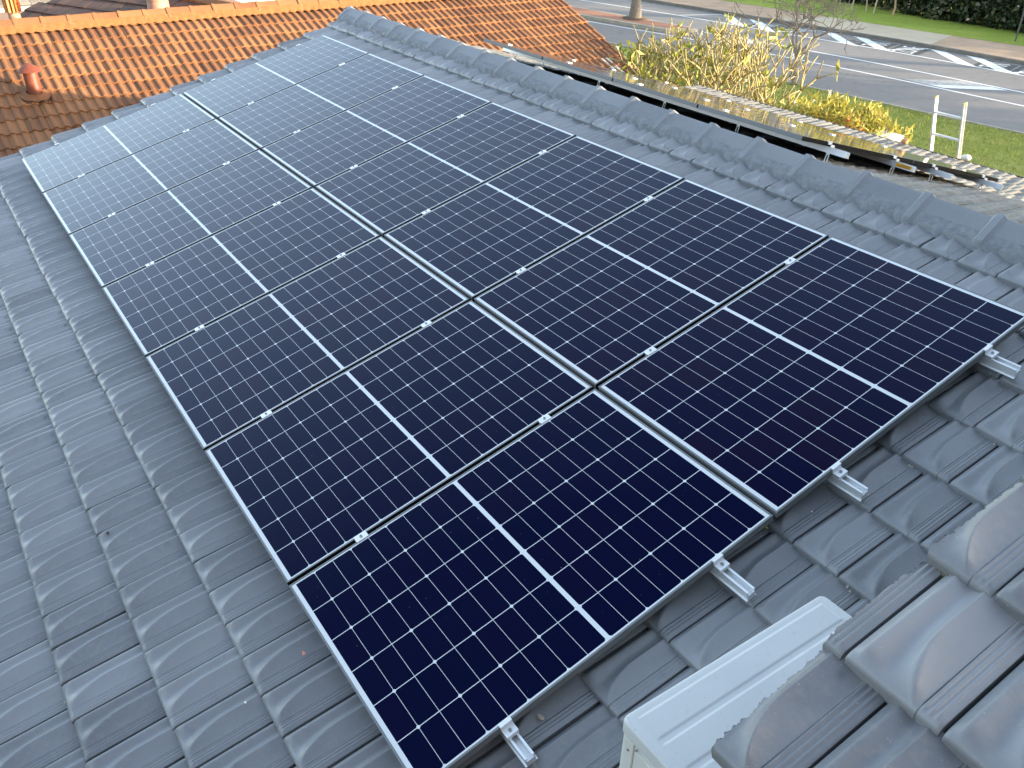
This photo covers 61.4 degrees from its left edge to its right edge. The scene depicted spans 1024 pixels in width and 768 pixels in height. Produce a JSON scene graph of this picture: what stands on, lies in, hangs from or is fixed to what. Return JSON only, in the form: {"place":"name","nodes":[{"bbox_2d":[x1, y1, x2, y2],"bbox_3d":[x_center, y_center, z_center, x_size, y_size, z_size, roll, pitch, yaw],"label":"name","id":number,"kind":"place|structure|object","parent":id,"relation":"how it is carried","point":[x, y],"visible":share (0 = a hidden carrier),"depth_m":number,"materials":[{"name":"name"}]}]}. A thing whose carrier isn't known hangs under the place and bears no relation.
{"place":"outdoors","nodes":[
{"label":"outdoors","id":0,"kind":"place"},
{"bbox_2d":[564,0,1023,131],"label":"road","id":1,"kind":"structure","parent":0,"point":[921,97],"depth_m":32.80,"materials":[{"name":"grey asphalt"}]},
{"bbox_2d":[571,6,698,32],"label":"traffic island","id":2,"kind":"structure","parent":1,"relation":"on","point":[604,16],"depth_m":40.16,"materials":[{"name":"concrete"}]},
{"bbox_2d":[622,0,647,20],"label":"palm tree","id":3,"kind":"object","parent":2,"relation":"on","point":[635,12],"visible":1,"depth_m":40.34,"materials":[{"name":"plant"}]},
{"bbox_2d":[724,15,743,26],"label":"road marking","id":4,"kind":"object","parent":1,"relation":"on","point":[734,21],"visible":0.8,"depth_m":41.37,"materials":[{"name":"paint"}]},
{"bbox_2d":[750,19,773,31],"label":"road marking","id":5,"kind":"object","parent":1,"relation":"on","point":[762,27],"visible":0.6,"depth_m":40.34,"materials":[{"name":"paint"}]},
{"bbox_2d":[748,22,783,29],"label":"road marking","id":6,"kind":"object","parent":1,"relation":"on","point":[766,23],"visible":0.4,"depth_m":40.43,"materials":[{"name":"grey paint"}]},
{"bbox_2d":[774,27,811,34],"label":"road marking","id":7,"kind":"object","parent":1,"relation":"on","point":[801,30],"visible":0.2,"depth_m":39.58,"materials":[{"name":"grey paint"}]},
{"bbox_2d":[582,0,1023,75],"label":"road marking","id":8,"kind":"object","parent":1,"relation":"on","point":[808,37],"visible":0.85,"depth_m":37.51,"materials":[{"name":"paint"}]},
{"bbox_2d":[588,21,1023,105],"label":"road marking","id":9,"kind":"object","parent":1,"relation":"on","point":[847,69],"visible":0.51,"depth_m":31.79,"materials":[{"name":"paint"}]},
{"bbox_2d":[607,41,1023,134],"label":"kerb","id":10,"kind":"structure","parent":1,"relation":"on","point":[925,112],"depth_m":27.57,"materials":[{"name":"concrete"}]},
{"bbox_2d":[641,0,1023,64],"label":"kerb","id":11,"kind":"structure","parent":1,"relation":"on","point":[958,51],"depth_m":38.16,"materials":[{"name":"grey concrete"}]},
{"bbox_2d":[823,31,855,45],"bbox_3d":[14.439,-15.283,38.097,0.479,0.001,3.525,1,32,0],"label":"road marking","id":12,"kind":"object","parent":1,"relation":"on","point":[838,38],"visible":1,"depth_m":38.03,"materials":[{"name":"paint"}]},
{"bbox_2d":[704,32,1023,92],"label":"road marking","id":13,"kind":"object","parent":1,"relation":"on","point":[898,67],"visible":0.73,"depth_m":32.92,"materials":[{"name":"paint"}]},
{"bbox_2d":[854,36,891,51],"bbox_3d":[15.504,-14.658,37.127,0.472,0.001,3.510,1,32,-1],"label":"road marking","id":14,"kind":"object","parent":1,"relation":"on","point":[865,40],"visible":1,"depth_m":37.18,"materials":[{"name":"paint"}]},
{"bbox_2d":[861,41,889,46],"bbox_3d":[15.646,-14.602,37.035,0.858,0.001,1.196,26,40,34],"label":"painted word","id":15,"kind":"object","parent":1,"relation":"on","point":[870,42],"visible":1,"depth_m":37.14,"materials":[{"name":"paint"}]},
{"bbox_2d":[858,39,897,48],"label":"road marking","id":16,"kind":"object","parent":1,"relation":"on","point":[886,45],"visible":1,"depth_m":37.04,"materials":[{"name":"grey paint"}]},
{"bbox_2d":[892,46,922,53],"bbox_3d":[16.596,-14.003,36.104,0.875,0.001,1.515,26,40,34],"label":"painted word","id":17,"kind":"object","parent":1,"relation":"on","point":[906,48],"visible":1,"depth_m":36.14,"materials":[{"name":"paint"}]},
{"bbox_2d":[891,45,929,55],"bbox_3d":[16.620,-13.986,36.085,1.580,0.001,1.770,-19,37,-29],"label":"road marking","id":18,"kind":"object","parent":1,"relation":"on","point":[921,51],"visible":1,"depth_m":36.03,"materials":[{"name":"grey paint"}]},
{"bbox_2d":[931,49,975,66],"bbox_3d":[17.787,-13.179,34.826,0.490,0.001,3.551,1,32,0],"label":"road marking","id":19,"kind":"object","parent":1,"relation":"on","point":[952,57],"visible":1,"depth_m":34.72,"materials":[{"name":"paint"}]},
{"bbox_2d":[905,79,1006,90],"bbox_3d":[15.763,-10.699,30.771,3.214,0.001,1.342,4,32,5],"label":"road marking","id":20,"kind":"object","parent":1,"relation":"on","point":[947,82],"visible":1,"depth_m":30.94,"materials":[{"name":"paint"}]},
{"bbox_2d":[929,84,1002,89],"bbox_3d":[16.058,-10.452,30.376,2.546,0.001,0.456,4,32,5],"label":"road marking","id":21,"kind":"object","parent":1,"relation":"on","point":[967,87],"visible":1,"depth_m":30.38,"materials":[{"name":"paint"}]},
{"bbox_2d":[968,56,1016,74],"bbox_3d":[18.753,-12.520,33.798,0.488,0.001,3.546,1,32,0],"label":"road marking","id":22,"kind":"object","parent":1,"relation":"on","point":[982,61],"visible":1,"depth_m":33.83,"materials":[{"name":"paint"}]},
{"bbox_2d":[979,62,1007,68],"bbox_3d":[18.856,-12.450,33.681,0.858,0.001,1.196,26,40,34],"label":"painted word","id":23,"kind":"object","parent":1,"relation":"on","point":[994,65],"visible":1,"depth_m":33.67,"materials":[{"name":"paint"}]},
{"bbox_2d":[974,59,1016,70],"bbox_3d":[18.891,-12.437,33.670,1.580,0.001,1.770,-19,37,-29],"label":"road marking","id":24,"kind":"object","parent":1,"relation":"on","point":[1010,67],"visible":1,"depth_m":33.71,"materials":[{"name":"grey paint"}]},
{"bbox_2d":[1011,66,1023,74],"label":"road marking","id":25,"kind":"object","parent":1,"relation":"on","point":[1021,68],"visible":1,"depth_m":32.99,"materials":[{"name":"grey paint"}]},
{"bbox_2d":[611,44,1023,176],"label":"lawn","id":26,"kind":"structure","parent":0,"point":[985,162],"depth_m":24.93,"materials":[{"name":"green plant"}]},
{"bbox_2d":[0,0,241,19],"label":"brown house","id":27,"kind":"structure","parent":26,"relation":"on","point":[12,8],"depth_m":19.74,"materials":[{"name":"tile"}]},
{"bbox_2d":[0,0,270,11],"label":"grey house","id":28,"kind":"structure","parent":26,"relation":"on","point":[24,4],"depth_m":27.52,"materials":[{"name":"tile"}]},
{"bbox_2d":[0,0,646,157],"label":"neighbour house","id":29,"kind":"structure","parent":26,"relation":"on","point":[62,73],"depth_m":15.23,"materials":[{"name":"tile"}]},
{"bbox_2d":[608,28,782,97],"bbox_3d":[3.682,-6.054,19.734,4.092,3.616,5.613,28,41,36],"label":"frangipani","id":30,"kind":"object","parent":26,"relation":"on","point":[650,62],"visible":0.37,"depth_m":18.81,"materials":[{"name":"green plant"}]},
{"bbox_2d":[609,13,843,107],"bbox_3d":[4.173,-5.641,18.493,4.288,4.243,5.510,0,32,-1],"label":"frangipani","id":31,"kind":"object","parent":26,"relation":"on","point":[743,46],"visible":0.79,"depth_m":17.73,"materials":[{"name":"yellow plant"}]},
{"bbox_2d":[725,77,819,106],"bbox_3d":[4.859,-4.629,17.802,4.036,3.274,4.583,7,32,10],"label":"shrub","id":32,"kind":"object","parent":26,"relation":"on","point":[757,97],"visible":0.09,"depth_m":17.43,"materials":[{"name":"plant"}]},
{"bbox_2d":[727,0,865,84],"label":"bare tree","id":33,"kind":"object","parent":26,"relation":"on","point":[811,18],"visible":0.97,"depth_m":29.47,"materials":[{"name":"brown plant"}]},
{"bbox_2d":[766,90,915,141],"bbox_3d":[5.451,-3.285,15.187,1.652,3.522,2.934,-19,37,-29],"label":"croton bush","id":34,"kind":"object","parent":26,"relation":"on","point":[867,121],"visible":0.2,"depth_m":14.24,"materials":[{"name":"yellow plant"}]},
{"bbox_2d":[873,130,903,141],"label":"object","id":35,"kind":"structure","parent":26,"relation":"on","point":[897,137],"depth_m":13.84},
{"bbox_2d":[929,95,967,158],"bbox_3d":[5.974,-1.911,12.213,1.344,4.319,0.418,-19,37,-29],"label":"ladder","id":36,"kind":"object","parent":26,"relation":"on","point":[962,118],"visible":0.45,"depth_m":10.99,"materials":[{"name":"metal"}]},
{"bbox_2d":[659,0,1023,59],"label":"pavement","id":37,"kind":"structure","parent":0,"point":[993,48],"depth_m":37.70,"materials":[{"name":"grey concrete"}]},
{"bbox_2d":[778,17,951,43],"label":"pavement","id":38,"kind":"structure","parent":0,"point":[904,34],"depth_m":39.17,"materials":[{"name":"grey concrete"}]},
{"bbox_2d":[723,0,1023,45],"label":"verge","id":39,"kind":"structure","parent":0,"point":[922,23],"depth_m":41.42,"materials":[{"name":"green plant"}]},
{"bbox_2d":[892,0,896,14],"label":"young tree","id":40,"kind":"object","parent":39,"relation":"on","point":[893,12],"visible":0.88,"depth_m":42.83,"materials":[{"name":"beige plant"}]},
{"bbox_2d":[838,0,1023,32],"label":"hedge","id":41,"kind":"object","parent":39,"relation":"on","point":[960,9],"visible":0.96,"depth_m":40.82,"materials":[{"name":"green plant"}]},
{"bbox_2d":[857,0,1023,30],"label":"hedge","id":42,"kind":"object","parent":39,"relation":"on","point":[955,16],"visible":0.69,"depth_m":40.96,"materials":[{"name":"green plant"}]},
{"bbox_2d":[1014,11,1023,40],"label":"post","id":43,"kind":"object","parent":39,"relation":"on","point":[1019,26],"visible":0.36,"depth_m":37.13,"materials":[{"name":"grey metal"}]},
{"bbox_2d":[901,138,908,143],"bbox_3d":[5.143,-3.180,11.284,0.092,0.080,0.092,-5,32,-10],"label":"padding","id":44,"kind":"object","parent":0,"point":[904,140],"visible":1,"depth_m":11.25,"materials":[{"name":"plastic"}]},
{"label":"ground","id":45,"kind":"structure","parent":0,"visible":0},
{"bbox_2d":[0,6,1023,767],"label":"house","id":46,"kind":"structure","parent":45,"relation":"on","point":[166,622],"depth_m":3.76,"materials":[{"name":"grey tile"}]},
{"bbox_2d":[54,143,537,767],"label":"mounting rail","id":47,"kind":"object","parent":46,"relation":"attached to","point":[518,743],"visible":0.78,"depth_m":3.01,"materials":[{"name":"metal"}]},
{"bbox_2d":[21,93,215,192],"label":"solar panel","id":48,"kind":"object","parent":47,"relation":"attached to","point":[61,163],"visible":0.82,"depth_m":8.36,"materials":[{"name":"glass"}]},
{"bbox_2d":[42,119,258,234],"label":"solar panel","id":49,"kind":"object","parent":47,"relation":"attached to","point":[91,198],"visible":0.8,"depth_m":7.55,"materials":[{"name":"glass"}]},
{"bbox_2d":[69,149,311,287],"bbox_3d":[-2.546,-1.347,6.798,1.697,0.036,1.134,-32,42,-19],"label":"solar panel","id":50,"kind":"object","parent":47,"relation":"attached to","point":[130,240],"visible":0.81,"depth_m":6.74,"materials":[{"name":"glass"}]},
{"bbox_2d":[102,188,379,356],"bbox_3d":[-1.897,-0.833,5.993,1.697,0.036,1.134,-32,42,-19],"label":"solar panel","id":51,"kind":"object","parent":47,"relation":"attached to","point":[168,300],"visible":0.82,"depth_m":5.93,"materials":[{"name":"glass"}]},
{"bbox_2d":[145,236,469,451],"bbox_3d":[-1.248,-0.320,5.189,1.697,0.036,1.134,-32,42,-19],"label":"solar panel","id":52,"kind":"object","parent":47,"relation":"attached to","point":[227,376],"visible":0.85,"depth_m":5.12,"materials":[{"name":"glass"}]},
{"bbox_2d":[205,300,592,584],"bbox_3d":[-0.599,0.194,4.385,1.697,0.036,1.134,-32,42,-19],"label":"solar panel","id":53,"kind":"object","parent":47,"relation":"attached to","point":[316,477],"visible":0.88,"depth_m":4.30,"materials":[{"name":"glass"}]},
{"bbox_2d":[289,389,772,767],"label":"solar panel","id":54,"kind":"object","parent":47,"relation":"attached to","point":[457,620],"visible":1,"depth_m":3.49,"materials":[{"name":"glass"}]},
{"bbox_2d":[151,103,755,601],"bbox_3d":[-1.467,-1.018,6.171,0.150,0.175,8.330,-32,42,-19],"label":"mounting rail","id":55,"kind":"object","parent":46,"relation":"attached to","point":[729,577],"visible":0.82,"depth_m":3.34,"materials":[{"name":"metal"}]},
{"bbox_2d":[211,79,868,501],"bbox_3d":[-0.928,-1.361,6.407,0.150,0.175,8.303,-32,42,-19],"label":"mounting rail","id":56,"kind":"object","parent":46,"relation":"attached to","point":[841,479],"visible":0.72,"depth_m":3.57,"materials":[{"name":"metal"}]},
{"bbox_2d":[183,35,368,119],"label":"solar panel","id":57,"kind":"object","parent":56,"relation":"attached to","point":[217,98],"visible":0.86,"depth_m":8.93,"materials":[{"name":"glass"}]},
{"bbox_2d":[218,53,423,150],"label":"solar panel","id":58,"kind":"object","parent":56,"relation":"attached to","point":[275,117],"visible":0.84,"depth_m":8.12,"materials":[{"name":"glass"}]},
{"bbox_2d":[261,75,491,188],"bbox_3d":[-1.168,-2.196,7.368,1.697,0.036,1.134,-32,42,-19],"label":"solar panel","id":59,"kind":"object","parent":56,"relation":"attached to","point":[313,156],"visible":0.82,"depth_m":7.31,"materials":[{"name":"glass"}]},
{"bbox_2d":[315,102,575,237],"bbox_3d":[-0.519,-1.683,6.564,1.697,0.036,1.134,-32,42,-19],"label":"solar panel","id":60,"kind":"object","parent":56,"relation":"attached to","point":[391,190],"visible":0.86,"depth_m":6.50,"materials":[{"name":"glass"}]},
{"bbox_2d":[384,135,684,301],"bbox_3d":[0.131,-1.169,5.760,1.697,0.036,1.134,-32,42,-19],"label":"solar panel","id":61,"kind":"object","parent":56,"relation":"attached to","point":[472,244],"visible":0.84,"depth_m":5.69,"materials":[{"name":"glass"}]},
{"bbox_2d":[474,178,828,389],"bbox_3d":[0.780,-0.656,4.955,1.697,0.036,1.134,-32,42,-19],"label":"solar panel","id":62,"kind":"object","parent":56,"relation":"attached to","point":[596,308],"visible":0.88,"depth_m":4.88,"materials":[{"name":"glass"}]},
{"bbox_2d":[598,236,1023,517],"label":"solar panel","id":63,"kind":"object","parent":56,"relation":"attached to","point":[778,393],"visible":0.98,"depth_m":4.07,"materials":[{"name":"glass"}]},
{"bbox_2d":[296,44,1021,378],"bbox_3d":[-0.108,-1.864,6.744,0.150,0.175,8.308,-32,42,-19],"label":"mounting rail","id":64,"kind":"object","parent":46,"relation":"attached to","point":[992,359],"visible":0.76,"depth_m":3.91,"materials":[{"name":"metal"}]},
{"bbox_2d":[503,44,849,161],"bbox_3d":[1.245,-2.879,8.513,0.150,0.175,4.896,-3,29,-38],"label":"mounting rail","id":65,"kind":"object","parent":46,"relation":"attached to","point":[831,149],"visible":0.73,"depth_m":7.86,"materials":[{"name":"metal"}]},
{"bbox_2d":[698,104,912,163],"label":"solar panel","id":66,"kind":"object","parent":65,"relation":"attached to","point":[805,134],"visible":1,"depth_m":7.34,"materials":[{"name":"glass"}]},
{"bbox_2d":[619,596,851,767],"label":"air conditioner","id":67,"kind":"object","parent":46,"relation":"on","point":[688,722],"visible":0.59,"depth_m":2.34,"materials":[{"name":"metal"}]},
{"bbox_2d":[572,59,916,173],"bbox_3d":[2.046,-2.922,9.118,0.150,0.175,4.916,-3,29,-38],"label":"mounting rail","id":68,"kind":"object","parent":46,"relation":"attached to","point":[900,165],"visible":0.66,"depth_m":7.59,"materials":[{"name":"metal"}]},
{"bbox_2d":[484,38,652,82],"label":"solar panel","id":69,"kind":"object","parent":68,"relation":"attached to","point":[535,54],"visible":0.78,"depth_m":9.82,"materials":[{"name":"glass"}]},
{"bbox_2d":[542,57,722,103],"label":"solar panel","id":70,"kind":"object","parent":68,"relation":"attached to","point":[605,75],"visible":0.79,"depth_m":9.01,"materials":[{"name":"glass"}]},
{"bbox_2d":[613,78,806,128],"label":"solar panel","id":71,"kind":"object","parent":68,"relation":"on","point":[692,101],"visible":0.81,"depth_m":8.20,"materials":[{"name":"glass"}]},
{"bbox_2d":[613,69,953,180],"bbox_3d":[2.590,-2.958,9.542,0.150,0.175,4.906,-3,29,-38],"label":"mounting rail","id":72,"kind":"object","parent":46,"relation":"attached to","point":[936,172],"visible":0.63,"depth_m":7.97,"materials":[{"name":"metal"}]},
{"bbox_2d":[666,82,1003,190],"bbox_3d":[3.385,-3.003,10.147,0.150,0.175,4.916,-3,29,-37],"label":"mounting rail","id":73,"kind":"object","parent":46,"relation":"attached to","point":[982,182],"visible":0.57,"depth_m":8.60,"materials":[{"name":"metal"}]},
{"bbox_2d":[599,66,740,103],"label":"solar panel","id":74,"kind":"object","parent":73,"relation":"attached to","point":[668,84],"visible":0.47,"depth_m":11.08,"materials":[{"name":"glass"}]},
{"bbox_2d":[656,83,812,124],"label":"solar panel","id":75,"kind":"object","parent":73,"relation":"attached to","point":[727,102],"visible":0.51,"depth_m":10.27,"materials":[{"name":"glass"}]},
{"bbox_2d":[730,105,898,149],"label":"solar panel","id":76,"kind":"object","parent":73,"relation":"attached to","point":[812,127],"visible":0.51,"depth_m":9.45,"materials":[{"name":"glass"}]},
{"bbox_2d":[814,130,998,181],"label":"solar panel","id":77,"kind":"object","parent":73,"relation":"attached to","point":[922,161],"visible":0.8,"depth_m":8.51,"materials":[{"name":"glass"}]},
{"bbox_2d":[961,154,971,159],"bbox_3d":[5.670,-2.829,10.757,0.130,0.070,0.124,-19,37,-29],"label":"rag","id":78,"kind":"object","parent":46,"relation":"on","point":[966,157],"visible":1,"depth_m":10.72,"materials":[{"name":"white fabric"}]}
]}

